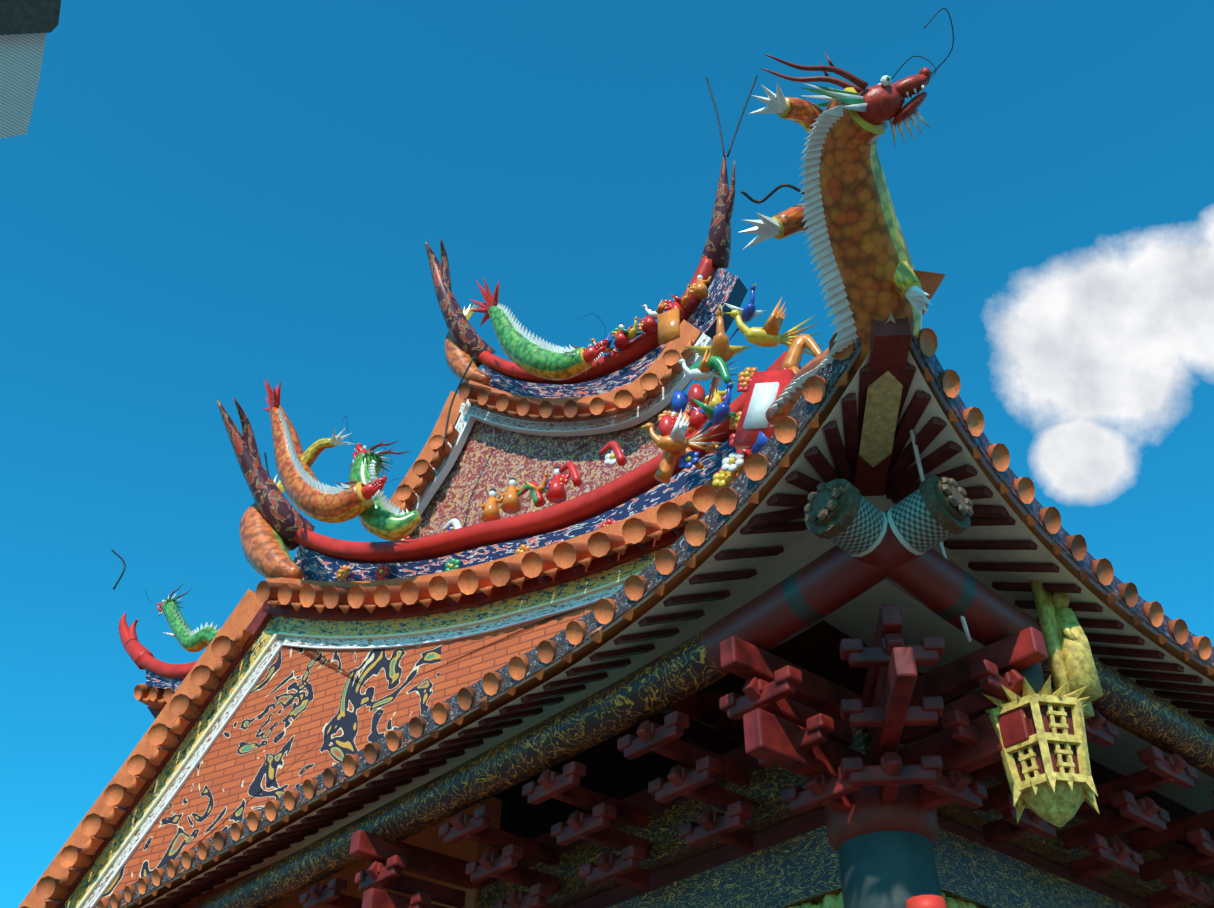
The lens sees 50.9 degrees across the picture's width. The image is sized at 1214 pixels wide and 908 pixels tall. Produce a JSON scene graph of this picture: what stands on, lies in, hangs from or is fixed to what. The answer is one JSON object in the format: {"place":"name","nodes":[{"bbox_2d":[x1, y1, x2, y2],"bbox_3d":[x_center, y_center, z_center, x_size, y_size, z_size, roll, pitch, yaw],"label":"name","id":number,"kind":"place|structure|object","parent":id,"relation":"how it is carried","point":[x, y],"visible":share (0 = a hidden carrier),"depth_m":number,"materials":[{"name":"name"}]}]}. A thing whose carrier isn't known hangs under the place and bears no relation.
{"place":"outdoors","nodes":[
{"label":"outdoors","id":0,"kind":"place"},
{"bbox_2d":[0,33,46,138],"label":"tower block","id":1,"kind":"structure","parent":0,"point":[21,57],"depth_m":78.87,"materials":[{"name":"tile"}]},
{"bbox_2d":[0,0,60,34],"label":"tower cornice","id":2,"kind":"structure","parent":1,"relation":"on","point":[27,16],"depth_m":77.71,"materials":[{"name":"grey concrete"}]},
{"bbox_2d":[118,612,196,677],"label":"roof ridge","id":3,"kind":"structure","parent":0,"point":[142,657],"depth_m":15.78,"materials":[{"name":"red ceramic"}]},
{"bbox_2d":[139,684,166,709],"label":"corner roof","id":4,"kind":"structure","parent":3,"relation":"attached to","point":[154,704],"depth_m":15.54,"materials":[{"name":"orange tile"}]},
{"bbox_2d":[134,685,174,705],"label":"roof tiles","id":5,"kind":"object","parent":4,"relation":"attached to","point":[144,691],"visible":0.29,"depth_m":15.37,"materials":[{"name":"orange ceramic"}]},
{"bbox_2d":[147,707,161,718],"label":"corner soffit","id":6,"kind":"structure","parent":4,"relation":"attached to","point":[155,713],"depth_m":15.70,"materials":[{"name":"grey wood"}]},
{"bbox_2d":[146,669,184,690],"bbox_3d":[-4.865,2.606,15.245,1.789,0.608,0.200,-20,-42,24],"label":"frieze","id":7,"kind":"object","parent":3,"relation":"attached to","point":[157,681],"visible":0.08,"depth_m":15.37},
{"bbox_2d":[161,600,217,652],"bbox_3d":[-4.818,2.113,15.344,0.639,1.302,1.728,28,-46,-32],"label":"dragon body","id":8,"kind":"object","parent":3,"relation":"attached to","point":[200,640],"visible":0.6,"depth_m":15.35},
{"bbox_2d":[157,594,182,617],"bbox_3d":[-5.497,1.939,16.070,0.309,0.229,0.408,28,-46,-32],"label":"dragon head","id":9,"kind":"object","parent":8,"relation":"attached to","point":[160,612],"depth_m":16.08},
{"bbox_2d":[162,594,184,607],"bbox_3d":[-5.457,1.863,16.080,0.305,0.118,0.284,28,-46,-32],"label":"dragon mane","id":10,"kind":"object","parent":8,"relation":"on","point":[174,600],"visible":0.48,"depth_m":16.05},
{"bbox_2d":[167,583,190,599],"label":"dragon horns","id":11,"kind":"object","parent":8,"relation":"on","point":[179,594],"visible":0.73,"depth_m":16.07},
{"bbox_2d":[171,605,220,634],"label":"dragon back spines","id":12,"kind":"object","parent":8,"relation":"on","point":[190,632],"visible":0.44,"depth_m":15.35,"materials":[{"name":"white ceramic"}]},
{"bbox_2d":[274,475,284,493],"bbox_3d":[-3.700,0.394,14.253,0.178,0.496,0.395,28,-46,-32],"label":"dragon claw","id":13,"kind":"object","parent":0,"point":[280,486],"visible":0.02,"depth_m":14.28},
{"bbox_2d":[269,405,373,522],"bbox_3d":[-2.869,0.043,12.716,0.755,1.644,1.235,28,-46,-32],"label":"dragon body","id":14,"kind":"object","parent":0,"point":[313,503],"visible":0.88,"depth_m":12.32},
{"bbox_2d":[263,378,280,411],"bbox_3d":[-3.533,-0.603,13.488,0.238,0.482,0.560,6,-38,-7],"label":"dragon tail fin","id":15,"kind":"object","parent":14,"relation":"on","point":[273,399],"visible":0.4,"depth_m":13.35,"materials":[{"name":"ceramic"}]},
{"bbox_2d":[277,408,349,493],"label":"spines","id":16,"kind":"object","parent":14,"relation":"attached to","point":[308,479],"visible":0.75,"depth_m":12.47,"materials":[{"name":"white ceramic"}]},
{"bbox_2d":[300,438,334,466],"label":"red dragon legs","id":17,"kind":"object","parent":14,"relation":"attached to","point":[311,454],"visible":0.69,"depth_m":12.73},
{"bbox_2d":[330,428,353,445],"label":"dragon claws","id":18,"kind":"object","parent":14,"relation":"attached to","point":[335,440],"visible":0.98,"depth_m":12.67,"materials":[{"name":"white ceramic"}]},
{"bbox_2d":[336,478,364,486],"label":"red ridge dragon horns","id":19,"kind":"object","parent":14,"relation":"on","point":[354,481],"visible":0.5,"depth_m":12.22},
{"bbox_2d":[344,476,386,500],"bbox_3d":[-2.323,0.370,12.096,0.350,0.264,0.463,28,-46,-32],"label":"dragon head","id":20,"kind":"object","parent":14,"relation":"attached to","point":[368,491],"depth_m":12.06},
{"bbox_2d":[349,453,421,540],"bbox_3d":[-2.172,0.414,12.434,0.534,1.039,0.744,28,-46,-32],"label":"dragon body","id":21,"kind":"object","parent":14,"relation":"attached to","point":[377,518],"visible":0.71,"depth_m":12.15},
{"bbox_2d":[349,443,392,474],"bbox_3d":[-2.371,0.006,12.880,0.417,0.374,0.571,28,-46,-32],"label":"green dragon head","id":22,"kind":"object","parent":21,"relation":"attached to","point":[368,453],"depth_m":12.85},
{"bbox_2d":[362,445,392,471],"bbox_3d":[-2.285,-0.013,12.771,0.352,0.226,0.347,4,-38,-5],"label":"dragon mane","id":23,"kind":"object","parent":21,"relation":"on","point":[378,455],"visible":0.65,"depth_m":12.76,"materials":[{"name":"green ceramic"}]},
{"bbox_2d":[357,451,404,493],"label":"red dragon whiskers","id":24,"kind":"object","parent":21,"relation":"attached to","point":[383,467],"visible":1,"depth_m":12.01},
{"bbox_2d":[368,460,408,514],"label":"dragon back spines","id":25,"kind":"object","parent":21,"relation":"attached to","point":[391,507],"visible":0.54,"depth_m":12.27,"materials":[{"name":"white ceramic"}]},
{"bbox_2d":[368,440,408,453],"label":"dragon horns","id":26,"kind":"object","parent":21,"relation":"on","point":[378,445],"visible":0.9,"depth_m":12.75},
{"bbox_2d":[267,797,501,907],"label":"hall wall","id":27,"kind":"structure","parent":0,"point":[430,838],"depth_m":9.96,"materials":[{"name":"red wood"}]},
{"bbox_2d":[463,304,476,320],"bbox_3d":[-1.835,-1.846,16.716,0.128,0.371,0.310,28,-46,-32],"label":"dragon claw","id":28,"kind":"object","parent":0,"point":[467,314],"visible":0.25,"depth_m":16.70},
{"bbox_2d":[408,390,691,538],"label":"gable wall","id":29,"kind":"structure","parent":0,"point":[492,457],"depth_m":14.40,"materials":[{"name":"tile"}]},
{"bbox_2d":[412,333,711,515],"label":"gable trim","id":30,"kind":"structure","parent":29,"relation":"attached to","point":[639,414],"depth_m":14.24,"materials":[{"name":"white paint"}]},
{"bbox_2d":[425,153,734,367],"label":"ridge end horns","id":31,"kind":"object","parent":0,"point":[468,339],"visible":0.92,"depth_m":16.14},
{"bbox_2d":[445,331,490,383],"bbox_3d":[-1.786,-1.288,16.225,0.366,1.250,0.709,28,-46,-32],"label":"dragon tail","id":32,"kind":"object","parent":31,"relation":"attached to","point":[458,359],"visible":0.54,"depth_m":16.02,"materials":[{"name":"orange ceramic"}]},
{"bbox_2d":[477,256,717,384],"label":"roof ridge","id":33,"kind":"structure","parent":31,"relation":"attached to","point":[641,346],"depth_m":14.81,"materials":[{"name":"red ceramic"}]},
{"bbox_2d":[481,267,747,397],"bbox_3d":[-0.018,-1.063,15.076,3.672,1.345,0.250,-20,-42,24],"label":"ridge frieze","id":34,"kind":"object","parent":33,"relation":"attached to","point":[725,286],"visible":0.5,"depth_m":14.59,"materials":[{"name":"blue ceramic"}]},
{"bbox_2d":[336,276,824,580],"bbox_3d":[0.013,-0.234,12.776,5.666,4.822,2.151,-30,-47,33],"label":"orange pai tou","id":35,"kind":"object","parent":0,"point":[668,331],"visible":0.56,"depth_m":10.96,"materials":[{"name":"ceramic"}]},
{"bbox_2d":[340,283,822,574],"bbox_3d":[-0.067,-0.401,12.844,5.480,4.346,2.011,-30,-47,33],"label":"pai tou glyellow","id":36,"kind":"object","parent":35,"relation":"on","point":[758,336],"visible":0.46,"depth_m":10.89,"materials":[{"name":"yellow ceramic"}]},
{"bbox_2d":[375,294,795,579],"bbox_3d":[0.245,-0.418,12.711,5.186,4.459,2.022,-30,-47,33],"label":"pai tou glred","id":37,"kind":"object","parent":35,"relation":"attached to","point":[742,439],"visible":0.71,"depth_m":11.63,"materials":[{"name":"red ceramic"}]},
{"bbox_2d":[293,352,801,563],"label":"roof ridge","id":38,"kind":"structure","parent":37,"relation":"attached to","point":[632,484],"depth_m":12.13,"materials":[{"name":"red ceramic"}]},
{"bbox_2d":[217,397,314,550],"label":"ridge swallow tails","id":39,"kind":"object","parent":38,"relation":"attached to","point":[287,521],"visible":0.96,"depth_m":13.96,"materials":[{"name":"ceramic"}]},
{"bbox_2d":[294,439,736,580],"bbox_3d":[-0.685,0.684,12.240,6.248,1.476,0.250,-20,-42,24],"label":"ridge frieze","id":40,"kind":"object","parent":38,"relation":"attached to","point":[314,565],"visible":0.27,"depth_m":12.05,"materials":[{"name":"ceramic"}]},
{"bbox_2d":[447,285,768,530],"bbox_3d":[0.423,-0.520,12.463,1.704,4.130,4.214,28,-46,-32],"label":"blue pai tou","id":41,"kind":"object","parent":37,"relation":"attached to","point":[679,400],"visible":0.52,"depth_m":10.50,"materials":[{"name":"ceramic"}]},
{"bbox_2d":[445,327,737,570],"bbox_3d":[0.380,-0.597,12.510,1.777,4.187,3.875,28,-46,-32],"label":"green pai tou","id":42,"kind":"object","parent":35,"relation":"attached to","point":[717,362],"visible":0.38,"depth_m":10.96,"materials":[{"name":"ceramic"}]},
{"bbox_2d":[441,273,778,531],"bbox_3d":[0.510,-0.636,12.591,1.975,4.603,4.420,28,-46,-32],"label":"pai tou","id":43,"kind":"object","parent":35,"relation":"on","point":[763,398],"depth_m":10.39,"materials":[{"name":"white ceramic"}]},
{"bbox_2d":[0,0,1213,907],"label":"sky","id":44,"kind":"structure","parent":0,"point":[203,202],"materials":[{"name":"blue"}]},
{"bbox_2d":[141,313,1213,907],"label":"roof underside","id":45,"kind":"object","parent":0,"point":[857,617],"visible":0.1,"depth_m":7.60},
{"bbox_2d":[96,604,594,907],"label":"gable wall","id":46,"kind":"structure","parent":45,"relation":"attached to","point":[300,716],"depth_m":11.83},
{"bbox_2d":[82,582,624,907],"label":"gable trim","id":47,"kind":"structure","parent":46,"relation":"attached to","point":[188,769],"depth_m":12.18,"materials":[{"name":"white paint"}]},
{"bbox_2d":[62,544,671,907],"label":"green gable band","id":48,"kind":"object","parent":46,"relation":"attached to","point":[275,627],"visible":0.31,"depth_m":12.23,"materials":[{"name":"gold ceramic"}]},
{"bbox_2d":[48,518,698,907],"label":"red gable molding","id":49,"kind":"object","parent":48,"relation":"attached to","point":[260,620],"visible":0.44,"depth_m":11.92,"materials":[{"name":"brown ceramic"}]},
{"bbox_2d":[18,468,741,907],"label":"roof tiles","id":50,"kind":"object","parent":45,"relation":"on","point":[244,612],"visible":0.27,"depth_m":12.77,"materials":[{"name":"orange ceramic"}]},
{"bbox_2d":[239,502,303,578],"bbox_3d":[-3.627,0.951,13.750,0.491,1.217,0.951,28,-46,-32],"label":"dragon body","id":51,"kind":"object","parent":50,"relation":"on","point":[265,551],"visible":0.83,"depth_m":13.57,"materials":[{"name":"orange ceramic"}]},
{"bbox_2d":[144,362,1213,907],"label":"rafters","id":52,"kind":"object","parent":45,"relation":"attached to","point":[902,482],"visible":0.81,"depth_m":7.24,"materials":[{"name":"brown wood"}]},
{"bbox_2d":[852,316,910,495],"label":"corner beam","id":53,"kind":"structure","parent":45,"relation":"attached to","point":[889,344],"depth_m":6.16,"materials":[{"name":"red wood"}]},
{"bbox_2d":[859,371,902,466],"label":"decorative panel","id":54,"kind":"structure","parent":53,"relation":"on","point":[884,393],"depth_m":6.46,"materials":[{"name":"gold metal"}]},
{"bbox_2d":[910,430,971,641],"bbox_3d":[1.704,0.364,6.600,0.043,0.872,1.010,-14,-40,18],"label":"metal rod","id":55,"kind":"object","parent":45,"relation":"attached to","point":[940,545],"visible":0.38,"depth_m":6.57,"materials":[{"name":"grey metal"}]},
{"bbox_2d":[299,604,1213,907],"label":"roof brackets","id":56,"kind":"object","parent":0,"point":[785,714],"visible":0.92,"depth_m":7.31,"materials":[{"name":"brown wood"}]},
{"bbox_2d":[128,350,1213,907],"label":"fascia","id":57,"kind":"structure","parent":56,"relation":"on","point":[686,572],"depth_m":7.53,"materials":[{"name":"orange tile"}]},
{"bbox_2d":[111,76,804,589],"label":"wires","id":58,"kind":"object","parent":57,"relation":"on","point":[475,354],"visible":0.69,"depth_m":14.93,"materials":[{"name":"black metal"}]},
{"bbox_2d":[389,320,702,513],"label":"tier tiles","id":59,"kind":"object","parent":57,"relation":"on","point":[623,402],"visible":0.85,"depth_m":14.27,"materials":[{"name":"orange ceramic"}]},
{"bbox_2d":[488,305,591,380],"bbox_3d":[-0.793,-1.350,14.867,0.741,1.381,1.200,28,-46,-32],"label":"dragon body","id":60,"kind":"object","parent":59,"relation":"on","point":[522,352],"visible":0.77,"depth_m":14.54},
{"bbox_2d":[468,276,499,326],"bbox_3d":[-1.484,-1.919,15.540,0.332,0.538,0.633,28,-46,-32],"label":"dragon tail","id":61,"kind":"object","parent":60,"relation":"on","point":[489,300],"visible":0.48,"depth_m":15.45,"materials":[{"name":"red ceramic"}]},
{"bbox_2d":[497,303,574,352],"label":"dragon back spines","id":62,"kind":"object","parent":60,"relation":"on","point":[530,337],"visible":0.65,"depth_m":14.74,"materials":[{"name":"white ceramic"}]},
{"bbox_2d":[564,339,607,374],"bbox_3d":[-0.268,-1.095,14.309,0.412,0.318,0.544,28,-46,-32],"label":"dragon head","id":63,"kind":"object","parent":60,"relation":"attached to","point":[590,354],"depth_m":14.26},
{"bbox_2d":[580,313,620,358],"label":"dragon whiskers","id":64,"kind":"object","parent":60,"relation":"on","point":[605,331],"visible":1,"depth_m":14.22,"materials":[{"name":"black metal"}]},
{"bbox_2d":[88,270,1213,907],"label":"eave tiles","id":65,"kind":"object","parent":57,"relation":"on","point":[756,466],"visible":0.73,"depth_m":7.18,"materials":[{"name":"orange ceramic"}]},
{"bbox_2d":[94,338,861,907],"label":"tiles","id":66,"kind":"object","parent":65,"relation":"on","point":[774,450],"depth_m":7.42,"materials":[{"name":"orange ceramic"}]},
{"bbox_2d":[910,329,1213,667],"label":"roof tile edge","id":67,"kind":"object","parent":65,"relation":"on","point":[981,442],"depth_m":6.76,"materials":[{"name":"ceramic"}]},
{"bbox_2d":[765,87,921,424],"bbox_3d":[1.025,-0.815,6.376,1.248,0.776,1.613,28,-46,-32],"label":"dragon body","id":68,"kind":"object","parent":57,"relation":"on","point":[868,245],"visible":0.46,"depth_m":5.96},
{"bbox_2d":[770,104,857,408],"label":"dragon back spines","id":69,"kind":"object","parent":68,"relation":"attached to","point":[829,272],"visible":0.67,"depth_m":6.04},
{"bbox_2d":[772,97,921,299],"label":"dragon legs","id":70,"kind":"object","parent":68,"relation":"attached to","point":[804,113],"visible":0.33,"depth_m":5.98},
{"bbox_2d":[798,67,930,147],"bbox_3d":[1.155,-1.573,5.767,0.545,0.342,0.552,28,-46,-32],"label":"dragon head","id":71,"kind":"object","parent":68,"relation":"attached to","point":[884,104],"depth_m":5.75},
{"bbox_2d":[761,50,867,92],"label":"dragon horns","id":72,"kind":"object","parent":71,"relation":"attached to","point":[860,85],"visible":0.98,"depth_m":5.74},
{"bbox_2d":[798,76,889,106],"bbox_3d":[1.054,-1.595,5.770,0.379,0.310,0.432,28,-46,-32],"label":"dragon mane","id":73,"kind":"object","parent":71,"relation":"attached to","point":[848,101],"visible":0.52,"depth_m":5.71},
{"bbox_2d":[891,8,953,80],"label":"dragon whiskers","id":74,"kind":"object","parent":71,"relation":"attached to","point":[935,70],"visible":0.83,"depth_m":5.69,"materials":[{"name":"black metal"}]},
{"bbox_2d":[190,488,1213,907],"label":"eave purlins","id":75,"kind":"object","parent":56,"relation":"on","point":[898,542],"visible":0.85,"depth_m":7.31,"materials":[{"name":"wood"}]},
{"bbox_2d":[804,475,973,538],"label":"carved purlin ends","id":76,"kind":"object","parent":75,"relation":"on","point":[831,508],"visible":1,"depth_m":6.23,"materials":[{"name":"green wood"}]},
{"bbox_2d":[981,674,1098,826],"bbox_3d":[2.232,1.564,6.488,0.590,0.680,0.575,28,-46,-32],"label":"pendant lantern","id":77,"kind":"object","parent":56,"relation":"hanging from","point":[1051,796],"visible":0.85,"depth_m":6.36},
{"bbox_2d":[1013,705,1079,780],"bbox_3d":[2.232,1.532,6.512,0.350,0.400,0.404,28,-46,-32],"label":"pane","id":78,"kind":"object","parent":77,"relation":"attached to","point":[1046,723],"visible":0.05,"depth_m":6.41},
{"bbox_2d":[1030,580,1103,718],"bbox_3d":[2.516,1.001,6.936,0.240,0.820,0.200,28,-46,-32],"label":"carved statue","id":79,"kind":"object","parent":77,"relation":"on","point":[1069,653],"visible":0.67,"depth_m":6.83,"materials":[{"name":"yellow wood"}]},
{"bbox_2d":[737,82,931,318],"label":"dragon claws","id":80,"kind":"object","parent":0,"point":[766,228],"visible":1,"depth_m":5.95,"materials":[{"name":"white ceramic"}]},
{"bbox_2d":[492,620,1213,907],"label":"frieze panel","id":81,"kind":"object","parent":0,"point":[612,771],"depth_m":9.78,"materials":[{"name":"red wood"}]},
{"bbox_2d":[838,831,941,907],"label":"column","id":82,"kind":"structure","parent":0,"point":[889,869],"depth_m":6.57,"materials":[{"name":"teal wood"}]},
{"bbox_2d":[824,784,939,852],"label":"column caps","id":83,"kind":"object","parent":82,"relation":"on","point":[869,812],"depth_m":6.71,"materials":[{"name":"red wood"}]},
{"bbox_2d":[477,727,1213,907],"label":"lintel beams","id":84,"kind":"structure","parent":83,"relation":"on","point":[799,870],"depth_m":7.55,"materials":[{"name":"red wood"}]},
{"bbox_2d":[1018,662,1044,696],"bbox_3d":[2.232,1.168,6.793,0.170,0.420,0.170,28,-46,-32],"label":"pendant","id":85,"kind":"object","parent":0,"point":[1033,675],"visible":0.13,"depth_m":6.70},
{"label":"ground","id":86,"kind":"structure","parent":0,"visible":0},
{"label":"columns","id":87,"kind":"object","parent":86,"relation":"on","visible":0},
{"bbox_2d":[788,891,977,907],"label":"bracket","id":88,"kind":"object","parent":87,"relation":"attached to","point":[835,900],"visible":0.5,"depth_m":6.92,"materials":[{"name":"green wood"}]},
{"bbox_2d":[906,895,946,907],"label":"red lantern","id":89,"kind":"object","parent":87,"relation":"attached to","point":[928,901],"visible":1,"depth_m":5.90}
]}

